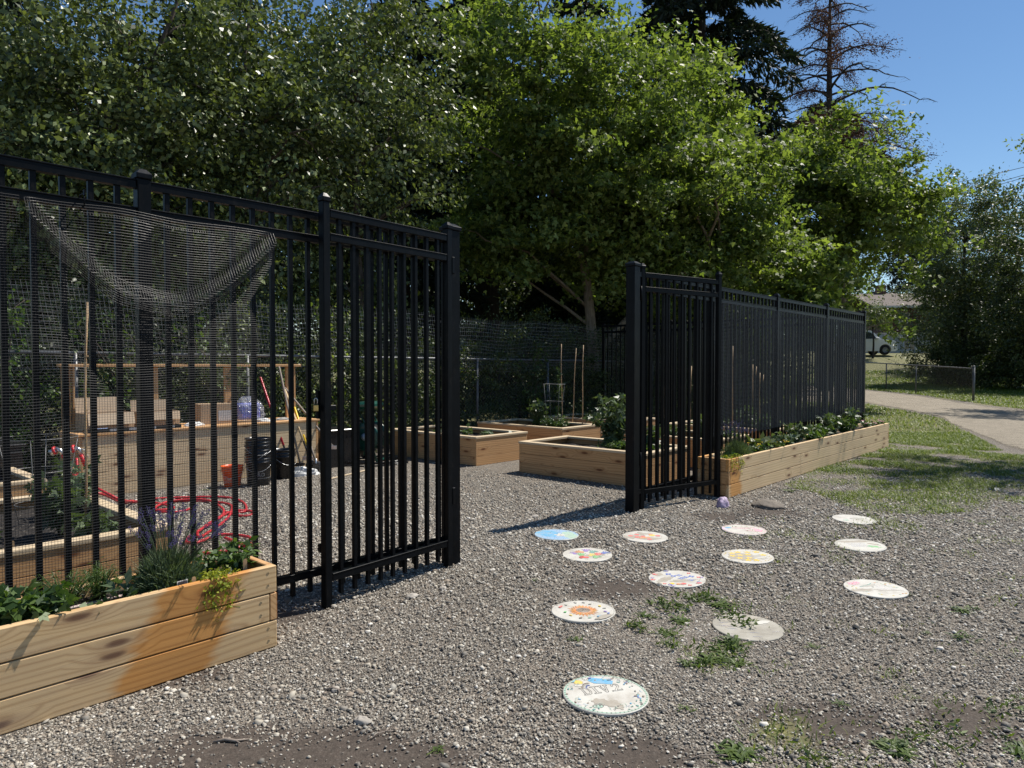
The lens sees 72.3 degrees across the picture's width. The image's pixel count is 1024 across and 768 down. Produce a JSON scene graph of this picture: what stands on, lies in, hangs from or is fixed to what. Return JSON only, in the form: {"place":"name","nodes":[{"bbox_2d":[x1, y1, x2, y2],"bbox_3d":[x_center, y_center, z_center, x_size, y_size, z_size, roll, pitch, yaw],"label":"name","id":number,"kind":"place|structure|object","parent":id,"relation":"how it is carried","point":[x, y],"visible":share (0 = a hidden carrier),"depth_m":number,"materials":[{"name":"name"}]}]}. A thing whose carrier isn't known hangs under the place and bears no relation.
{"place":"outdoors","nodes":[
{"label":"outdoors","id":0,"kind":"place"},
{"bbox_2d":[0,351,1023,767],"bbox_3d":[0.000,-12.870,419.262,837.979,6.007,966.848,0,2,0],"label":"ground","id":1,"kind":"structure","parent":0,"point":[334,751],"depth_m":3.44,"materials":[{"name":"grey gravel"}]},
{"bbox_2d":[0,439,26,476],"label":"compost bin","id":2,"kind":"object","parent":1,"relation":"on","point":[18,445],"visible":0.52,"depth_m":7.12,"materials":[{"name":"black plastic"}]},
{"bbox_2d":[0,289,30,430],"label":"vine","id":3,"kind":"object","parent":1,"relation":"on","point":[14,323],"visible":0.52,"depth_m":7.78,"materials":[{"name":"green plant"}]},
{"bbox_2d":[0,467,46,497],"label":"raised bed","id":4,"kind":"object","parent":1,"relation":"on","point":[19,480],"visible":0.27,"depth_m":6.23,"materials":[{"name":"brown wood"}]},
{"bbox_2d":[0,280,126,471],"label":"shrub","id":5,"kind":"object","parent":1,"relation":"on","point":[46,378],"visible":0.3,"depth_m":9.18,"materials":[{"name":"green plant"}]},
{"bbox_2d":[0,0,160,436],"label":"tree","id":6,"kind":"object","parent":1,"relation":"on","point":[10,6],"visible":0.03,"depth_m":12.82,"materials":[{"name":"green plant"}]},
{"bbox_2d":[0,276,162,471],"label":"shrub","id":7,"kind":"object","parent":1,"relation":"on","point":[80,386],"visible":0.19,"depth_m":9.29,"materials":[{"name":"green plant"}]},
{"bbox_2d":[0,495,167,596],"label":"raised bed","id":8,"kind":"object","parent":1,"relation":"on","point":[27,504],"visible":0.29,"depth_m":4.26,"materials":[{"name":"brown wood"}]},
{"bbox_2d":[22,470,89,536],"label":"tomato plant","id":9,"kind":"object","parent":8,"relation":"on","point":[53,501],"visible":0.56,"depth_m":4.57,"materials":[{"name":"green plant"}]},
{"bbox_2d":[51,455,101,512],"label":"tomato plant","id":10,"kind":"object","parent":8,"relation":"on","point":[83,482],"visible":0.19,"depth_m":5.24,"materials":[{"name":"green plant"}]},
{"bbox_2d":[84,302,87,516],"bbox_3d":[-3.108,0.192,5.124,0.053,1.579,0.024,-1,2,-26],"label":"bamboo cane","id":11,"kind":"object","parent":8,"relation":"on","point":[85,399],"visible":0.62,"depth_m":5.11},
{"bbox_2d":[71,509,117,537],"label":"plant","id":12,"kind":"object","parent":8,"relation":"on","point":[81,523],"visible":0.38,"depth_m":4.34,"materials":[{"name":"green plant"}]},
{"bbox_2d":[0,0,177,461],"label":"broadleaf tree","id":13,"kind":"object","parent":1,"relation":"on","point":[8,91],"visible":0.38,"depth_m":9.87,"materials":[{"name":"green plant"}]},
{"bbox_2d":[69,306,160,409],"bbox_3d":[-4.874,0.131,8.509,0.384,2.180,1.363,1,2,42],"label":"vine","id":14,"kind":"object","parent":1,"relation":"on","point":[109,357],"visible":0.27,"depth_m":8.52,"materials":[{"name":"green plant"}]},
{"bbox_2d":[0,556,276,734],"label":"planter box","id":15,"kind":"object","parent":1,"relation":"on","point":[63,663],"visible":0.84,"depth_m":3.09,"materials":[{"name":"brown wood"}]},
{"bbox_2d":[0,578,73,625],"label":"leafy plant","id":16,"kind":"object","parent":15,"relation":"on","point":[13,608],"visible":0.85,"depth_m":2.92,"materials":[{"name":"green plant"}]},
{"bbox_2d":[26,588,81,621],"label":"leafy plant","id":17,"kind":"object","parent":15,"relation":"on","point":[59,605],"visible":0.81,"depth_m":2.91,"materials":[{"name":"green plant"}]},
{"bbox_2d":[35,569,94,602],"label":"leafy plant","id":18,"kind":"object","parent":15,"relation":"on","point":[77,590],"visible":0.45,"depth_m":3.15,"materials":[{"name":"green plant"}]},
{"bbox_2d":[78,556,122,600],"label":"leafy plant","id":19,"kind":"object","parent":15,"relation":"on","point":[96,588],"visible":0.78,"depth_m":3.22,"materials":[{"name":"green plant"}]},
{"bbox_2d":[87,565,141,601],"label":"leafy plant","id":20,"kind":"object","parent":15,"relation":"on","point":[127,586],"visible":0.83,"depth_m":3.19,"materials":[{"name":"green plant"}]},
{"bbox_2d":[127,502,230,589],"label":"lavender bush","id":21,"kind":"object","parent":15,"relation":"on","point":[169,567],"visible":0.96,"depth_m":3.35,"materials":[{"name":"green plant"}]},
{"bbox_2d":[189,565,245,621],"bbox_3d":[-1.447,1.022,3.425,0.189,0.252,0.263,1,2,42],"label":"creeping jenny","id":22,"kind":"object","parent":15,"relation":"on","point":[216,574],"visible":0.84,"depth_m":3.39,"materials":[{"name":"green plant"}]},
{"bbox_2d":[204,535,261,572],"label":"leafy plant","id":23,"kind":"object","parent":15,"relation":"on","point":[231,558],"visible":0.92,"depth_m":3.61,"materials":[{"name":"green plant"}]},
{"bbox_2d":[48,299,261,462],"bbox_3d":[-4.965,0.069,9.875,3.185,2.637,2.345,0,2,0],"label":"shrub","id":24,"kind":"object","parent":1,"relation":"on","point":[182,395],"visible":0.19,"depth_m":9.73,"materials":[{"name":"green plant"}]},
{"bbox_2d":[0,0,322,394],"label":"broadleaf tree","id":25,"kind":"object","parent":1,"relation":"on","point":[110,26],"visible":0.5,"depth_m":10.51,"materials":[{"name":"green plant"}]},
{"bbox_2d":[75,458,251,537],"bbox_3d":[-3.177,0.990,6.891,1.975,0.580,1.372,1,2,27],"label":"garden hose","id":26,"kind":"object","parent":1,"relation":"on","point":[226,503],"visible":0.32,"depth_m":6.89,"materials":[{"name":"red rubber"}]},
{"bbox_2d":[56,364,319,495],"bbox_3d":[-3.906,0.479,8.901,0.700,1.462,3.050,1,2,42],"label":"potting bench","id":27,"kind":"object","parent":1,"relation":"on","point":[282,428],"visible":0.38,"depth_m":8.42,"materials":[{"name":"brown wood"}]},
{"bbox_2d":[74,397,134,430],"bbox_3d":[-4.697,0.343,8.098,0.406,0.368,0.500,1,2,39],"label":"cardboard box","id":28,"kind":"object","parent":27,"relation":"on","point":[103,418],"visible":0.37,"depth_m":8.06,"materials":[{"name":"beige cardboard"}]},
{"bbox_2d":[130,399,179,426],"bbox_3d":[-4.327,0.357,8.512,0.353,0.319,0.460,2,2,45],"label":"cardboard box","id":29,"kind":"object","parent":27,"relation":"on","point":[156,414],"visible":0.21,"depth_m":8.50,"materials":[{"name":"cardboard"}]},
{"bbox_2d":[195,403,230,424],"bbox_3d":[-3.809,0.377,8.973,0.400,0.254,0.262,-1,2,-41],"label":"cardboard box","id":30,"kind":"object","parent":27,"relation":"on","point":[219,413],"visible":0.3,"depth_m":8.88,"materials":[{"name":"brown cardboard"}]},
{"bbox_2d":[125,498,252,546],"bbox_3d":[-2.899,1.245,6.503,0.732,0.025,2.606,-1,2,-41],"label":"garden hose","id":31,"kind":"object","parent":1,"relation":"on","point":[202,528],"visible":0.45,"depth_m":6.58,"materials":[{"name":"red rubber"}]},
{"bbox_2d":[81,0,314,402],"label":"tree","id":32,"kind":"object","parent":1,"relation":"on","point":[228,84],"visible":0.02,"depth_m":20.35,"materials":[{"name":"green plant"}]},
{"bbox_2d":[172,311,245,402],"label":"vine","id":33,"kind":"object","parent":1,"relation":"on","point":[206,341],"visible":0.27,"depth_m":9.37,"materials":[{"name":"green plant"}]},
{"bbox_2d":[47,0,388,404],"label":"broadleaf tree","id":34,"kind":"object","parent":1,"relation":"on","point":[283,106],"visible":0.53,"depth_m":11.66,"materials":[{"name":"green plant"}]},
{"bbox_2d":[0,154,461,600],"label":"iron fence","id":35,"kind":"object","parent":1,"relation":"on","point":[141,184],"visible":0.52,"depth_m":3.73,"materials":[{"name":"black metal"}]},
{"bbox_2d":[0,193,275,591],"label":"garden netting","id":36,"kind":"object","parent":35,"relation":"attached to","point":[131,372],"visible":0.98,"depth_m":3.42,"materials":[{"name":"black plastic"}]},
{"bbox_2d":[25,201,271,315],"bbox_3d":[-1.753,-0.593,3.534,0.055,0.495,1.162,1,2,43],"label":"garden netting","id":37,"kind":"object","parent":35,"relation":"attached to","point":[238,282],"visible":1,"depth_m":3.49,"materials":[{"name":"grey fabric"}]},
{"bbox_2d":[316,193,454,607],"bbox_3d":[-0.793,0.093,4.611,0.098,2.463,1.154,1,2,38],"label":"gate leaf","id":38,"kind":"object","parent":35,"relation":"attached to","point":[326,213],"visible":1,"depth_m":4.51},
{"bbox_2d":[158,293,350,436],"bbox_3d":[-4.101,-0.033,10.975,3.003,2.781,2.425,0,2,0],"label":"shrub","id":39,"kind":"object","parent":1,"relation":"on","point":[243,395],"visible":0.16,"depth_m":10.71,"materials":[{"name":"green plant"}]},
{"bbox_2d":[244,454,270,485],"bbox_3d":[-3.075,1.036,8.505,0.327,0.370,0.327,0,2,-14],"label":"bucket","id":40,"kind":"object","parent":1,"relation":"on","point":[263,466],"visible":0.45,"depth_m":8.40,"materials":[{"name":"black plastic"}]},
{"bbox_2d":[276,448,296,478],"bbox_3d":[-2.935,1.022,9.016,0.322,0.370,0.322,1,2,33],"label":"bucket","id":41,"kind":"object","parent":1,"relation":"on","point":[282,456],"visible":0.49,"depth_m":8.89,"materials":[{"name":"black plastic"}]},
{"bbox_2d":[237,284,410,452],"bbox_3d":[-3.125,-0.117,11.479,2.910,2.923,2.230,0,2,0],"label":"shrub","id":42,"kind":"object","parent":1,"relation":"on","point":[299,343],"visible":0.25,"depth_m":11.48,"materials":[{"name":"green plant"}]},
{"bbox_2d":[316,426,350,467],"bbox_3d":[-2.587,0.908,10.175,0.490,0.535,0.570,1,2,42],"label":"storage tote","id":43,"kind":"object","parent":1,"relation":"on","point":[347,437],"visible":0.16,"depth_m":10.00,"materials":[{"name":"black plastic"}]},
{"bbox_2d":[311,302,360,425],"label":"vine","id":44,"kind":"object","parent":1,"relation":"on","point":[333,359],"visible":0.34,"depth_m":10.90,"materials":[{"name":"green plant"}]},
{"bbox_2d":[0,278,725,478],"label":"chain link fence","id":45,"kind":"object","parent":1,"relation":"on","point":[247,392],"visible":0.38,"depth_m":10.53,"materials":[{"name":"metal"}]},
{"bbox_2d":[223,0,510,422],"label":"broadleaf tree","id":46,"kind":"object","parent":1,"relation":"on","point":[390,92],"visible":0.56,"depth_m":13.20,"materials":[{"name":"green plant"}]},
{"bbox_2d":[360,401,383,461],"bbox_3d":[-2.183,0.713,10.633,0.510,0.900,0.535,0,2,13],"label":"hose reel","id":47,"kind":"object","parent":1,"relation":"on","point":[362,439],"visible":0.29,"depth_m":10.46,"materials":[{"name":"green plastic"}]},
{"bbox_2d":[317,310,473,443],"bbox_3d":[-2.199,-0.022,12.592,3.107,2.672,2.364,0,2,0],"label":"shrub","id":48,"kind":"object","parent":1,"relation":"on","point":[421,402],"visible":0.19,"depth_m":12.52,"materials":[{"name":"green plant"}]},
{"bbox_2d":[5,0,790,399],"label":"woodland","id":49,"kind":"object","parent":1,"relation":"on","point":[515,290],"visible":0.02,"depth_m":28.33,"materials":[{"name":"green plant"}]},
{"bbox_2d":[311,0,506,409],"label":"tree","id":50,"kind":"object","parent":1,"relation":"on","point":[473,295],"visible":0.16,"depth_m":21.47,"materials":[{"name":"green plant"}]},
{"bbox_2d":[389,425,527,465],"bbox_3d":[-0.871,0.939,11.127,1.986,0.418,1.136,1,2,42],"label":"raised bed","id":51,"kind":"object","parent":1,"relation":"on","point":[497,446],"visible":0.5,"depth_m":10.50,"materials":[{"name":"brown wood"}]},
{"bbox_2d":[407,299,536,426],"bbox_3d":[-0.894,-0.242,13.782,2.997,3.047,2.477,0,2,0],"label":"shrub","id":52,"kind":"object","parent":1,"relation":"on","point":[463,354],"visible":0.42,"depth_m":13.75,"materials":[{"name":"green plant"}]},
{"bbox_2d":[409,0,594,405],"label":"tree","id":53,"kind":"object","parent":1,"relation":"on","point":[492,291],"visible":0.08,"depth_m":23.55,"materials":[{"name":"green plant"}]},
{"bbox_2d":[434,288,597,420],"bbox_3d":[0.273,-0.375,14.883,3.848,3.255,2.361,0,2,0],"label":"shrub","id":54,"kind":"object","parent":1,"relation":"on","point":[518,389],"visible":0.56,"depth_m":14.79,"materials":[{"name":"green plant"}]},
{"bbox_2d":[514,340,557,417],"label":"vine","id":55,"kind":"object","parent":1,"relation":"on","point":[537,362],"visible":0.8,"depth_m":14.46,"materials":[{"name":"green plant"}]},
{"bbox_2d":[477,418,599,439],"bbox_3d":[0.459,0.901,12.513,1.966,0.418,1.096,1,2,42],"label":"raised bed","id":56,"kind":"object","parent":1,"relation":"on","point":[570,429],"visible":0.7,"depth_m":12.01,"materials":[{"name":"brown wood"}]},
{"bbox_2d":[526,399,548,425],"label":"tomato plant","id":57,"kind":"object","parent":56,"relation":"on","point":[536,412],"visible":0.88,"depth_m":12.35,"materials":[{"name":"green plant"}]},
{"bbox_2d":[534,529,578,540],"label":"painted disc","id":58,"kind":"object","parent":1,"relation":"on","point":[556,534],"visible":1,"depth_m":5.93,"materials":[{"name":"paint"}]},
{"bbox_2d":[504,314,619,415],"bbox_3d":[1.300,-0.198,16.236,2.962,2.828,2.197,0,2,0],"label":"shrub","id":59,"kind":"object","parent":1,"relation":"on","point":[601,375],"visible":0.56,"depth_m":16.07,"materials":[{"name":"green plant"}]},
{"bbox_2d":[551,601,615,623],"bbox_3d":[0.417,1.332,4.112,0.376,0.018,0.376,0,1,11],"label":"painted disc","id":60,"kind":"object","parent":1,"relation":"on","point":[581,612],"visible":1,"depth_m":4.08,"materials":[{"name":"orange paint"}]},
{"bbox_2d":[563,548,611,562],"bbox_3d":[0.573,1.299,5.336,0.376,0.017,0.376,0,2,11],"label":"painted disc","id":61,"kind":"object","parent":1,"relation":"on","point":[589,555],"visible":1,"depth_m":5.30,"materials":[{"name":"paint"}]},
{"bbox_2d":[500,0,687,395],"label":"conifer","id":62,"kind":"object","parent":1,"relation":"on","point":[601,316],"visible":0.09,"depth_m":26.23,"materials":[{"name":"green plant"}]},
{"bbox_2d":[398,0,804,413],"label":"maple tree","id":63,"kind":"object","parent":1,"relation":"on","point":[605,182],"visible":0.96,"depth_m":16.27,"materials":[{"name":"green plant"}]},
{"bbox_2d":[518,435,686,485],"bbox_3d":[1.179,0.990,9.234,1.986,0.418,1.066,1,2,42],"label":"raised bed","id":64,"kind":"object","parent":1,"relation":"on","point":[576,457],"visible":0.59,"depth_m":8.91,"materials":[{"name":"brown wood"}]},
{"bbox_2d":[582,392,625,442],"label":"tomato plant","id":65,"kind":"object","parent":64,"relation":"on","point":[611,428],"visible":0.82,"depth_m":9.21,"materials":[{"name":"green plant"}]},
{"bbox_2d":[555,324,654,413],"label":"shrub","id":66,"kind":"object","parent":1,"relation":"on","point":[614,363],"visible":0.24,"depth_m":17.27,"materials":[{"name":"green plant"}]},
{"bbox_2d":[563,675,648,716],"bbox_3d":[0.411,1.360,3.075,0.376,0.016,0.376,1,1,-6],"label":"painted disc","id":67,"kind":"object","parent":1,"relation":"on","point":[606,695],"visible":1,"depth_m":3.05,"materials":[{"name":"green paint"}]},
{"bbox_2d":[623,531,667,543],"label":"painted disc","id":68,"kind":"object","parent":1,"relation":"on","point":[647,537],"visible":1,"depth_m":5.86,"materials":[{"name":"paint"}]},
{"bbox_2d":[649,570,705,588],"bbox_3d":[1.113,1.316,4.733,0.376,0.016,0.376,-1,1,9],"label":"painted disc","id":69,"kind":"object","parent":1,"relation":"on","point":[676,579],"visible":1,"depth_m":4.71,"materials":[{"name":"paint"}]},
{"bbox_2d":[596,40,835,343],"bbox_3d":[5.547,-4.053,18.873,6.694,10.354,6.140,0,2,0],"label":"maple tree","id":70,"kind":"object","parent":1,"relation":"on","point":[738,248],"visible":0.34,"depth_m":17.80,"materials":[{"name":"green plant"}]},
{"bbox_2d":[613,0,822,392],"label":"conifer","id":71,"kind":"object","parent":1,"relation":"on","point":[732,24],"visible":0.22,"depth_m":25.53,"materials":[{"name":"green plant"}]},
{"bbox_2d":[602,311,861,426],"bbox_3d":[4.189,-0.128,14.469,5.616,2.475,0.076,1,2,42],"label":"iron fence","id":72,"kind":"object","parent":1,"relation":"on","point":[604,331],"visible":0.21,"depth_m":15.07,"materials":[{"name":"black metal"}]},
{"bbox_2d":[608,327,856,421],"bbox_3d":[4.232,-0.186,14.469,5.402,1.914,0.024,1,2,42],"label":"garden netting","id":73,"kind":"object","parent":72,"relation":"attached to","point":[692,369],"visible":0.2,"depth_m":14.95,"materials":[{"name":"black plastic"}]},
{"bbox_2d":[713,738,766,764],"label":"weed","id":74,"kind":"object","parent":1,"relation":"on","point":[733,751],"visible":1,"depth_m":2.61,"materials":[{"name":"green plant"}]},
{"bbox_2d":[722,524,766,535],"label":"painted disc","id":75,"kind":"object","parent":1,"relation":"on","point":[739,529],"visible":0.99,"depth_m":6.13,"materials":[{"name":"white paint"}]},
{"bbox_2d":[625,261,866,512],"bbox_3d":[3.732,-0.020,9.733,0.120,2.515,7.728,1,2,42],"label":"iron fence","id":76,"kind":"object","parent":1,"relation":"on","point":[633,384],"visible":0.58,"depth_m":8.64,"materials":[{"name":"black metal"}]},
{"bbox_2d":[639,263,721,509],"bbox_3d":[1.764,0.020,7.321,1.221,2.463,0.076,-1,2,-33],"label":"gate leaf","id":77,"kind":"object","parent":76,"relation":"attached to","point":[703,482],"visible":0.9,"depth_m":7.33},
{"bbox_2d":[713,301,864,433],"bbox_3d":[4.308,-0.233,10.307,0.025,1.602,5.890,1,2,42],"label":"garden netting","id":78,"kind":"object","parent":76,"relation":"attached to","point":[840,380],"visible":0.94,"depth_m":9.80,"materials":[{"name":"black plastic"}]},
{"bbox_2d":[712,614,783,641],"bbox_3d":[1.296,1.340,3.861,0.376,0.015,0.376,1,3,0],"label":"painted disc","id":79,"kind":"object","parent":1,"relation":"on","point":[765,630],"visible":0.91,"depth_m":3.83,"materials":[{"name":"paint"}]},
{"bbox_2d":[722,549,773,564],"bbox_3d":[1.776,1.302,5.288,0.376,0.015,0.376,-1,2,6],"label":"painted disc","id":80,"kind":"object","parent":1,"relation":"on","point":[749,557],"visible":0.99,"depth_m":5.26,"materials":[{"name":"paint"}]},
{"bbox_2d":[698,422,888,497],"bbox_3d":[4.382,0.970,10.159,0.371,0.432,6.451,1,2,42],"label":"planter box","id":81,"kind":"object","parent":1,"relation":"on","point":[757,469],"visible":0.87,"depth_m":8.98,"materials":[{"name":"brown wood"}]},
{"bbox_2d":[721,420,755,456],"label":"lavender bush","id":82,"kind":"object","parent":81,"relation":"on","point":[738,447],"visible":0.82,"depth_m":8.15,"materials":[{"name":"green plant"}]},
{"bbox_2d":[737,231,867,378],"bbox_3d":[7.845,-1.462,19.646,3.254,5.123,4.015,0,2,0],"label":"maple tree","id":83,"kind":"object","parent":1,"relation":"on","point":[800,289],"visible":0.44,"depth_m":18.72,"materials":[{"name":"green plant"}]},
{"bbox_2d":[613,370,1023,436],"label":"grass","id":84,"kind":"structure","parent":1,"relation":"on","point":[1007,391],"depth_m":28.37,"materials":[{"name":"green plant"}]},
{"bbox_2d":[622,587,1023,767],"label":"ground weeds","id":85,"kind":"object","parent":1,"relation":"on","point":[661,601],"visible":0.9,"depth_m":3.48,"materials":[{"name":"green plant"}]},
{"bbox_2d":[628,430,1023,767],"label":"grass","id":86,"kind":"structure","parent":1,"relation":"on","point":[965,439],"depth_m":8.57,"materials":[{"name":"green plant"}]},
{"bbox_2d":[757,98,904,380],"bbox_3d":[15.541,-6.790,35.009,7.821,14.402,7.696,1,2,35],"label":"conifer","id":87,"kind":"object","parent":1,"relation":"on","point":[820,101],"visible":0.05,"depth_m":33.66,"materials":[{"name":"plant"}]},
{"bbox_2d":[754,0,946,388],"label":"dead conifer","id":88,"kind":"object","parent":1,"relation":"on","point":[830,33],"visible":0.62,"depth_m":31.92,"materials":[{"name":"brown plant"}]},
{"bbox_2d":[832,514,876,524],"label":"painted disc","id":89,"kind":"object","parent":1,"relation":"on","point":[846,518],"visible":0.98,"depth_m":6.54,"materials":[{"name":"white paint"}]},
{"bbox_2d":[834,539,886,552],"bbox_3d":[2.787,1.293,5.615,0.376,0.014,0.376,-1,2,6],"label":"painted disc","id":90,"kind":"object","parent":1,"relation":"on","point":[862,545],"visible":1,"depth_m":5.59,"materials":[{"name":"grey paint"}]},
{"bbox_2d":[732,77,997,406],"bbox_3d":[10.387,-4.302,22.898,8.829,10.521,8.097,1,2,37],"label":"maple tree","id":91,"kind":"object","parent":1,"relation":"on","point":[857,195],"visible":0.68,"depth_m":21.73,"materials":[{"name":"green plant"}]},
{"bbox_2d":[851,300,895,357],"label":"tree","id":92,"kind":"object","parent":1,"relation":"on","point":[869,322],"visible":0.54,"depth_m":49.79,"materials":[{"name":"green plant"}]},
{"bbox_2d":[843,579,908,599],"bbox_3d":[2.345,1.322,4.525,0.376,0.015,0.376,-1,2,-26],"label":"painted disc","id":93,"kind":"object","parent":1,"relation":"on","point":[874,589],"visible":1,"depth_m":4.50,"materials":[{"name":"paint"}]},
{"bbox_2d":[854,330,897,354],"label":"parked car","id":94,"kind":"object","parent":1,"relation":"on","point":[882,346],"visible":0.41,"depth_m":51.02,"materials":[{"name":"white paint"}]},
{"bbox_2d":[868,736,919,763],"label":"weed","id":95,"kind":"object","parent":1,"relation":"on","point":[903,752],"visible":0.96,"depth_m":2.65,"materials":[{"name":"green plant"}]},
{"bbox_2d":[847,362,974,400],"bbox_3d":[17.834,-0.303,32.864,0.090,1.693,14.055,0,2,6],"label":"chain link fence","id":96,"kind":"object","parent":1,"relation":"on","point":[972,382],"visible":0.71,"depth_m":29.74,"materials":[{"name":"metal"}]},
{"bbox_2d":[859,210,981,293],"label":"background tree","id":97,"kind":"object","parent":1,"relation":"on","point":[894,276],"visible":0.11,"depth_m":77.11,"materials":[{"name":"green plant"}]},
{"bbox_2d":[846,285,1000,352],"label":"house","id":98,"kind":"structure","parent":1,"relation":"on","point":[887,301],"depth_m":65.83,"materials":[{"name":"grey"}]},
{"bbox_2d":[888,328,986,384],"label":"bush","id":99,"kind":"object","parent":1,"relation":"on","point":[932,360],"visible":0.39,"depth_m":38.87,"materials":[{"name":"green plant"}]},
{"bbox_2d":[879,164,1023,384],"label":"grey green tree","id":100,"kind":"object","parent":1,"relation":"on","point":[957,311],"visible":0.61,"depth_m":36.93,"materials":[{"name":"green plant"}]},
{"bbox_2d":[927,329,1023,387],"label":"bush","id":101,"kind":"object","parent":1,"relation":"on","point":[970,357],"visible":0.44,"depth_m":35.91,"materials":[{"name":"green plant"}]},
{"bbox_2d":[935,167,1023,309],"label":"background tree","id":102,"kind":"object","parent":1,"relation":"on","point":[974,254],"visible":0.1,"depth_m":59.43,"materials":[{"name":"green plant"}]},
{"bbox_2d":[956,192,1023,387],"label":"grey green tree","id":103,"kind":"object","parent":1,"relation":"on","point":[1007,244],"visible":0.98,"depth_m":32.76,"materials":[{"name":"green plant"}]},
{"bbox_2d":[962,332,1023,388],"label":"bush","id":104,"kind":"object","parent":1,"relation":"on","point":[994,372],"visible":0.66,"depth_m":33.49,"materials":[{"name":"green plant"}]},
{"bbox_2d":[0,0,1023,340],"label":"sky","id":105,"kind":"structure","parent":0,"point":[967,56],"materials":[{"name":"blue"}]},
{"bbox_2d":[802,387,1023,450],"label":"path","id":106,"kind":"structure","parent":0,"point":[1002,426],"depth_m":20.39,"materials":[{"name":"beige concrete"}]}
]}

